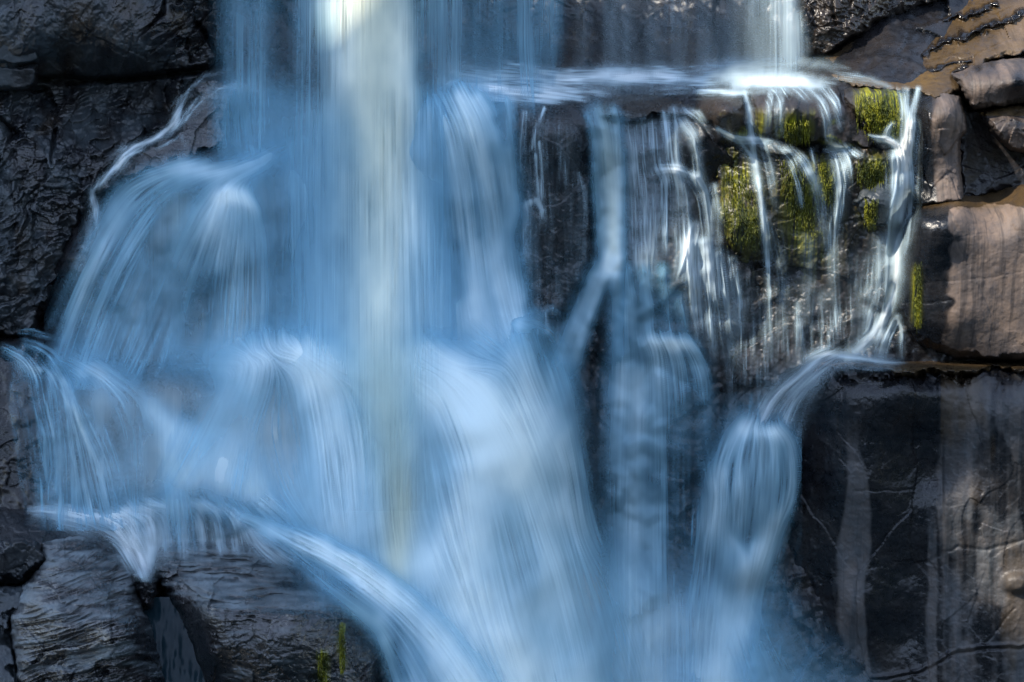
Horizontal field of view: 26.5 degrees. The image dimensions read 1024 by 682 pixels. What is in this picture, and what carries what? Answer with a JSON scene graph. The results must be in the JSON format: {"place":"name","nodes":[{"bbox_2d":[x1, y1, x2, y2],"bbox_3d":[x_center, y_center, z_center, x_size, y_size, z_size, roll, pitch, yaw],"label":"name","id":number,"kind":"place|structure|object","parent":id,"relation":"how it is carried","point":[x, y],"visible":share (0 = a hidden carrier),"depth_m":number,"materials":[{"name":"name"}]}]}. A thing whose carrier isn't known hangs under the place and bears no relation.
{"place":"outdoors","nodes":[
{"label":"outdoors","id":0,"kind":"place"},
{"bbox_2d":[34,497,295,578],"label":"water","id":1,"kind":"structure","parent":0,"point":[134,535],"depth_m":23.31,"materials":[{"name":"blue liquid"}]},
{"bbox_2d":[144,597,204,681],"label":"water","id":2,"kind":"structure","parent":0,"point":[177,658],"depth_m":22.41,"materials":[{"name":"black liquid"}]},
{"bbox_2d":[0,0,982,681],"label":"cliff","id":3,"kind":"structure","parent":0,"point":[696,38],"depth_m":25.05,"materials":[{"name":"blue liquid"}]},
{"bbox_2d":[0,584,22,681],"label":"boulder","id":4,"kind":"object","parent":3,"relation":"on","point":[10,595],"visible":0.59,"depth_m":22.36,"materials":[{"name":"grey stone"}]},
{"bbox_2d":[0,64,39,90],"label":"stone slab","id":5,"kind":"structure","parent":3,"relation":"on","point":[26,77],"depth_m":25.51,"materials":[{"name":"grey stone"}]},
{"bbox_2d":[0,0,38,63],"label":"stone slab","id":6,"kind":"structure","parent":5,"relation":"on","point":[6,56],"depth_m":25.36,"materials":[{"name":"grey stone"}]},
{"bbox_2d":[0,539,44,584],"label":"boulder","id":7,"kind":"object","parent":3,"relation":"on","point":[22,561],"visible":0.73,"depth_m":22.84,"materials":[{"name":"black stone"}]},
{"bbox_2d":[0,507,119,553],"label":"boulder","id":8,"kind":"object","parent":3,"relation":"on","point":[29,524],"visible":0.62,"depth_m":23.42,"materials":[{"name":"grey stone"}]},
{"bbox_2d":[0,334,108,489],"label":"boulder","id":9,"kind":"object","parent":8,"relation":"on","point":[11,371],"visible":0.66,"depth_m":24.14,"materials":[{"name":"grey stone"}]},
{"bbox_2d":[6,329,117,525],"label":"waterfall","id":10,"kind":"structure","parent":3,"relation":"on","point":[72,409],"depth_m":23.81,"materials":[{"name":"liquid"}]},
{"bbox_2d":[10,536,164,681],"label":"layered boulder","id":11,"kind":"object","parent":3,"relation":"on","point":[78,615],"visible":0.91,"depth_m":21.81,"materials":[{"name":"grey stone"}]},
{"bbox_2d":[0,0,227,335],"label":"fractured rock","id":12,"kind":"object","parent":3,"relation":"on","point":[62,146],"visible":0.95,"depth_m":25.57,"materials":[{"name":"black stone"}]},
{"bbox_2d":[131,570,161,609],"bbox_3d":[-3.833,2.671,22.867,0.395,0.817,1.264,-2,12,-10],"label":"stone","id":13,"kind":"object","parent":3,"relation":"on","point":[148,590],"visible":0.71,"depth_m":22.36,"materials":[{"name":"black stone"}]},
{"bbox_2d":[62,150,275,387],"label":"waterfall","id":14,"kind":"structure","parent":3,"relation":"on","point":[227,210],"depth_m":24.36,"materials":[{"name":"liquid"}]},
{"bbox_2d":[90,71,247,211],"bbox_3d":[-4.191,-2.243,26.094,2.126,1.910,2.027,0,12,0],"label":"rock ledge","id":15,"kind":"object","parent":3,"relation":"on","point":[209,122],"visible":0.71,"depth_m":25.42,"materials":[{"name":"grey stone"}]},
{"bbox_2d":[91,84,256,222],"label":"rivulet","id":16,"kind":"structure","parent":15,"relation":"on","point":[131,151],"depth_m":25.38,"materials":[{"name":"liquid"}]},
{"bbox_2d":[70,357,299,529],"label":"waterfall","id":17,"kind":"structure","parent":3,"relation":"on","point":[174,433],"depth_m":23.48,"materials":[{"name":"liquid"}]},
{"bbox_2d":[153,544,382,681],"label":"layered boulder","id":18,"kind":"object","parent":3,"relation":"on","point":[250,615],"visible":0.87,"depth_m":21.73,"materials":[{"name":"grey stone"}]},
{"bbox_2d":[317,653,327,681],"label":"moss clump","id":19,"kind":"object","parent":18,"relation":"on","point":[322,672],"visible":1,"depth_m":21.40,"materials":[{"name":"green plant"}]},
{"bbox_2d":[339,622,345,674],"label":"moss clump","id":20,"kind":"object","parent":18,"relation":"on","point":[342,649],"visible":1,"depth_m":21.53,"materials":[{"name":"green plant"}]},
{"bbox_2d":[130,143,441,360],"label":"waterfall","id":21,"kind":"structure","parent":3,"relation":"on","point":[222,340],"depth_m":24.43,"materials":[{"name":"liquid"}]},
{"bbox_2d":[232,0,450,434],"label":"waterfall","id":22,"kind":"structure","parent":3,"relation":"on","point":[371,104],"depth_m":24.62,"materials":[{"name":"liquid"}]},
{"bbox_2d":[242,516,498,681],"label":"waterfall","id":23,"kind":"structure","parent":3,"relation":"on","point":[435,647],"depth_m":22.08,"materials":[{"name":"liquid"}]},
{"bbox_2d":[179,391,589,623],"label":"waterfall","id":24,"kind":"structure","parent":3,"relation":"on","point":[241,449],"depth_m":23.52,"materials":[{"name":"liquid"}]},
{"bbox_2d":[184,328,610,681],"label":"waterfall","id":25,"kind":"structure","parent":3,"relation":"on","point":[496,436],"depth_m":23.13,"materials":[{"name":"liquid"}]},
{"bbox_2d":[432,82,539,358],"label":"waterfall","id":26,"kind":"structure","parent":3,"relation":"on","point":[488,305],"depth_m":24.66,"materials":[{"name":"liquid"}]},
{"bbox_2d":[422,0,552,109],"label":"waterfall","id":27,"kind":"structure","parent":3,"relation":"on","point":[441,9],"depth_m":25.52,"materials":[{"name":"liquid"}]},
{"bbox_2d":[513,316,549,341],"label":"waterfall","id":28,"kind":"structure","parent":3,"relation":"on","point":[520,325],"depth_m":23.91,"materials":[{"name":"liquid"}]},
{"bbox_2d":[520,106,549,333],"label":"waterfall","id":29,"kind":"structure","parent":3,"relation":"on","point":[526,204],"depth_m":24.61,"materials":[{"name":"liquid"}]},
{"bbox_2d":[518,105,596,320],"bbox_3d":[0.520,-1.448,25.599,1.102,2.709,2.078,0,12,0],"label":"rock column","id":30,"kind":"object","parent":3,"relation":"attached to","point":[555,251],"visible":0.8,"depth_m":24.74,"materials":[{"name":"grey stone"}]},
{"bbox_2d":[548,110,624,386],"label":"waterfall","id":31,"kind":"structure","parent":3,"relation":"on","point":[607,270],"depth_m":24.64,"materials":[{"name":"liquid"}]},
{"bbox_2d":[596,93,696,122],"bbox_3d":[1.569,-2.759,25.687,1.482,0.358,2.009,0,12,0],"label":"rock","id":32,"kind":"object","parent":3,"relation":"on","point":[630,108],"visible":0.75,"depth_m":24.99,"materials":[{"name":"grey stone"}]},
{"bbox_2d":[445,63,859,103],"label":"water","id":33,"kind":"structure","parent":3,"relation":"on","point":[488,87],"depth_m":25.45,"materials":[{"name":"white liquid"}]},
{"bbox_2d":[609,269,705,681],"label":"waterfall","id":34,"kind":"structure","parent":3,"relation":"on","point":[637,596],"depth_m":24.66,"materials":[{"name":"liquid"}]},
{"bbox_2d":[627,110,741,340],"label":"waterfall","id":35,"kind":"structure","parent":3,"relation":"on","point":[677,170],"depth_m":24.59,"materials":[{"name":"liquid"}]},
{"bbox_2d":[695,92,748,140],"bbox_3d":[2.494,-2.578,25.335,0.826,0.681,2.575,0,12,0],"label":"rock","id":36,"kind":"object","parent":3,"relation":"on","point":[725,112],"visible":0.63,"depth_m":24.38,"materials":[{"name":"grey stone"}]},
{"bbox_2d":[681,414,798,681],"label":"waterfall","id":37,"kind":"structure","parent":3,"relation":"on","point":[726,620],"depth_m":24.54,"materials":[{"name":"liquid"}]},
{"bbox_2d":[716,92,770,304],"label":"rivulet","id":38,"kind":"structure","parent":3,"relation":"on","point":[751,139],"depth_m":24.50,"materials":[{"name":"liquid"}]},
{"bbox_2d":[715,436,796,552],"bbox_3d":[2.870,1.955,25.634,1.268,2.167,2.175,0,12,0],"label":"boulder","id":39,"kind":"object","parent":3,"relation":"on","point":[747,537],"visible":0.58,"depth_m":24.67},
{"bbox_2d":[775,0,795,57],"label":"waterfall","id":40,"kind":"structure","parent":3,"relation":"on","point":[789,15],"depth_m":25.74,"materials":[{"name":"liquid"}]},
{"bbox_2d":[714,140,904,386],"bbox_3d":[3.514,-0.826,25.476,2.579,3.298,1.748,0,12,0],"label":"mossy rock","id":41,"kind":"object","parent":3,"relation":"on","point":[847,267],"visible":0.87,"depth_m":24.96,"materials":[{"name":"grey stone"}]},
{"bbox_2d":[722,174,761,251],"bbox_3d":[2.613,-1.413,24.663,0.454,0.936,0.434,0,12,0],"label":"moss clump","id":42,"kind":"object","parent":41,"relation":"on","point":[745,218],"visible":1,"depth_m":24.61,"materials":[{"name":"green plant"}]},
{"bbox_2d":[779,157,822,239],"bbox_3d":[3.301,-1.593,24.597,0.608,0.988,0.297,-6,13,-26],"label":"moss clump","id":43,"kind":"object","parent":41,"relation":"on","point":[796,197],"visible":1,"depth_m":24.58,"materials":[{"name":"green plant"}]},
{"bbox_2d":[818,161,837,208],"bbox_3d":[3.572,-1.745,24.580,0.251,0.564,0.193,0,12,0],"label":"moss clump","id":44,"kind":"object","parent":41,"relation":"on","point":[830,186],"visible":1,"depth_m":24.55,"materials":[{"name":"green plant"}]},
{"bbox_2d":[857,161,889,189],"bbox_3d":[4.079,-1.862,24.567,0.425,0.362,0.235,0,12,0],"label":"moss clump","id":45,"kind":"object","parent":41,"relation":"on","point":[879,177],"visible":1,"depth_m":24.57,"materials":[{"name":"green plant"}]},
{"bbox_2d":[749,84,874,148],"bbox_3d":[3.530,-2.573,25.280,1.712,0.887,2.284,0,12,0],"label":"mossy rock","id":46,"kind":"object","parent":3,"relation":"on","point":[836,127],"visible":0.74,"depth_m":24.40,"materials":[{"name":"grey stone"}]},
{"bbox_2d":[784,120,809,147],"bbox_3d":[3.192,-2.313,24.368,0.334,0.361,0.400,0,12,0],"label":"moss clump","id":47,"kind":"object","parent":46,"relation":"on","point":[797,135],"visible":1,"depth_m":24.32,"materials":[{"name":"green plant"}]},
{"bbox_2d":[741,89,856,364],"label":"rivulet","id":48,"kind":"structure","parent":46,"relation":"on","point":[844,165],"depth_m":24.51,"materials":[{"name":"liquid"}]},
{"bbox_2d":[759,349,890,425],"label":"waterfall","id":49,"kind":"structure","parent":3,"relation":"on","point":[778,395],"depth_m":24.94,"materials":[{"name":"liquid"}]},
{"bbox_2d":[793,0,936,56],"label":"rock wall","id":50,"kind":"structure","parent":3,"relation":"on","point":[824,27],"depth_m":25.83,"materials":[{"name":"grey stone"}]},
{"bbox_2d":[852,181,898,226],"bbox_3d":[4.194,-1.547,25.330,0.755,0.799,1.744,3,12,13],"label":"rock","id":51,"kind":"object","parent":3,"relation":"on","point":[883,195],"visible":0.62,"depth_m":24.57,"materials":[{"name":"grey stone"}]},
{"bbox_2d":[864,198,878,231],"bbox_3d":[4.067,-1.416,24.641,0.169,0.444,0.428,2,12,10],"label":"moss clump","id":52,"kind":"object","parent":51,"relation":"on","point":[874,217],"visible":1,"depth_m":24.56,"materials":[{"name":"green plant"}]},
{"bbox_2d":[844,87,917,142],"bbox_3d":[4.343,-2.520,25.330,1.159,0.955,1.797,0,12,0],"label":"mossy rock","id":53,"kind":"object","parent":3,"relation":"on","point":[850,93],"visible":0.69,"depth_m":24.55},
{"bbox_2d":[855,93,902,145],"bbox_3d":[4.134,-2.492,24.573,0.633,0.613,0.365,-2,12,-11],"label":"moss clump","id":54,"kind":"object","parent":53,"relation":"attached to","point":[887,115],"visible":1,"depth_m":24.44,"materials":[{"name":"green plant"}]},
{"bbox_2d":[832,71,961,97],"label":"ochre slab","id":55,"kind":"structure","parent":3,"relation":"on","point":[934,84],"depth_m":24.90,"materials":[{"name":"brown stone"}]},
{"bbox_2d":[788,365,1023,681],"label":"rock wall","id":56,"kind":"structure","parent":3,"relation":"on","point":[906,539],"depth_m":25.00,"materials":[{"name":"black stone"}]},
{"bbox_2d":[830,360,1023,377],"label":"shelf rock","id":57,"kind":"object","parent":56,"relation":"on","point":[916,369],"visible":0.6,"depth_m":24.93,"materials":[{"name":"stone"}]},
{"bbox_2d":[852,88,919,355],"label":"rivulet","id":58,"kind":"structure","parent":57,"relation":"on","point":[903,150],"depth_m":24.68,"materials":[{"name":"liquid"}]},
{"bbox_2d":[896,184,1023,361],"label":"square boulder","id":59,"kind":"object","parent":57,"relation":"on","point":[967,251],"visible":0.89,"depth_m":24.52,"materials":[{"name":"brown stone"}]},
{"bbox_2d":[914,261,921,328],"bbox_3d":[4.586,-0.481,24.620,0.103,0.892,0.313,4,13,17],"label":"moss clump","id":60,"kind":"object","parent":59,"relation":"on","point":[919,303],"visible":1,"depth_m":24.64,"materials":[{"name":"green plant"}]},
{"bbox_2d":[823,0,1023,73],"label":"wet slab","id":61,"kind":"structure","parent":3,"relation":"on","point":[980,32],"depth_m":25.95,"materials":[{"name":"brown stone"}]},
{"bbox_2d":[911,92,966,205],"bbox_3d":[4.914,-2.207,25.279,0.790,1.480,1.965,2,12,11],"label":"rock column","id":62,"kind":"object","parent":3,"relation":"attached to","point":[941,128],"visible":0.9,"depth_m":24.61,"materials":[{"name":"grey stone"}]},
{"bbox_2d":[951,55,1023,110],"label":"angular block","id":63,"kind":"structure","parent":3,"relation":"on","point":[991,84],"depth_m":24.53,"materials":[{"name":"stone"}]},
{"bbox_2d":[960,100,1023,195],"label":"rock","id":64,"kind":"object","parent":3,"relation":"on","point":[990,162],"visible":0.64,"depth_m":25.22,"materials":[{"name":"grey stone"}]},
{"bbox_2d":[977,104,1023,153],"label":"angular block","id":65,"kind":"structure","parent":3,"relation":"on","point":[1005,125],"depth_m":24.66,"materials":[{"name":"grey stone"}]}
]}

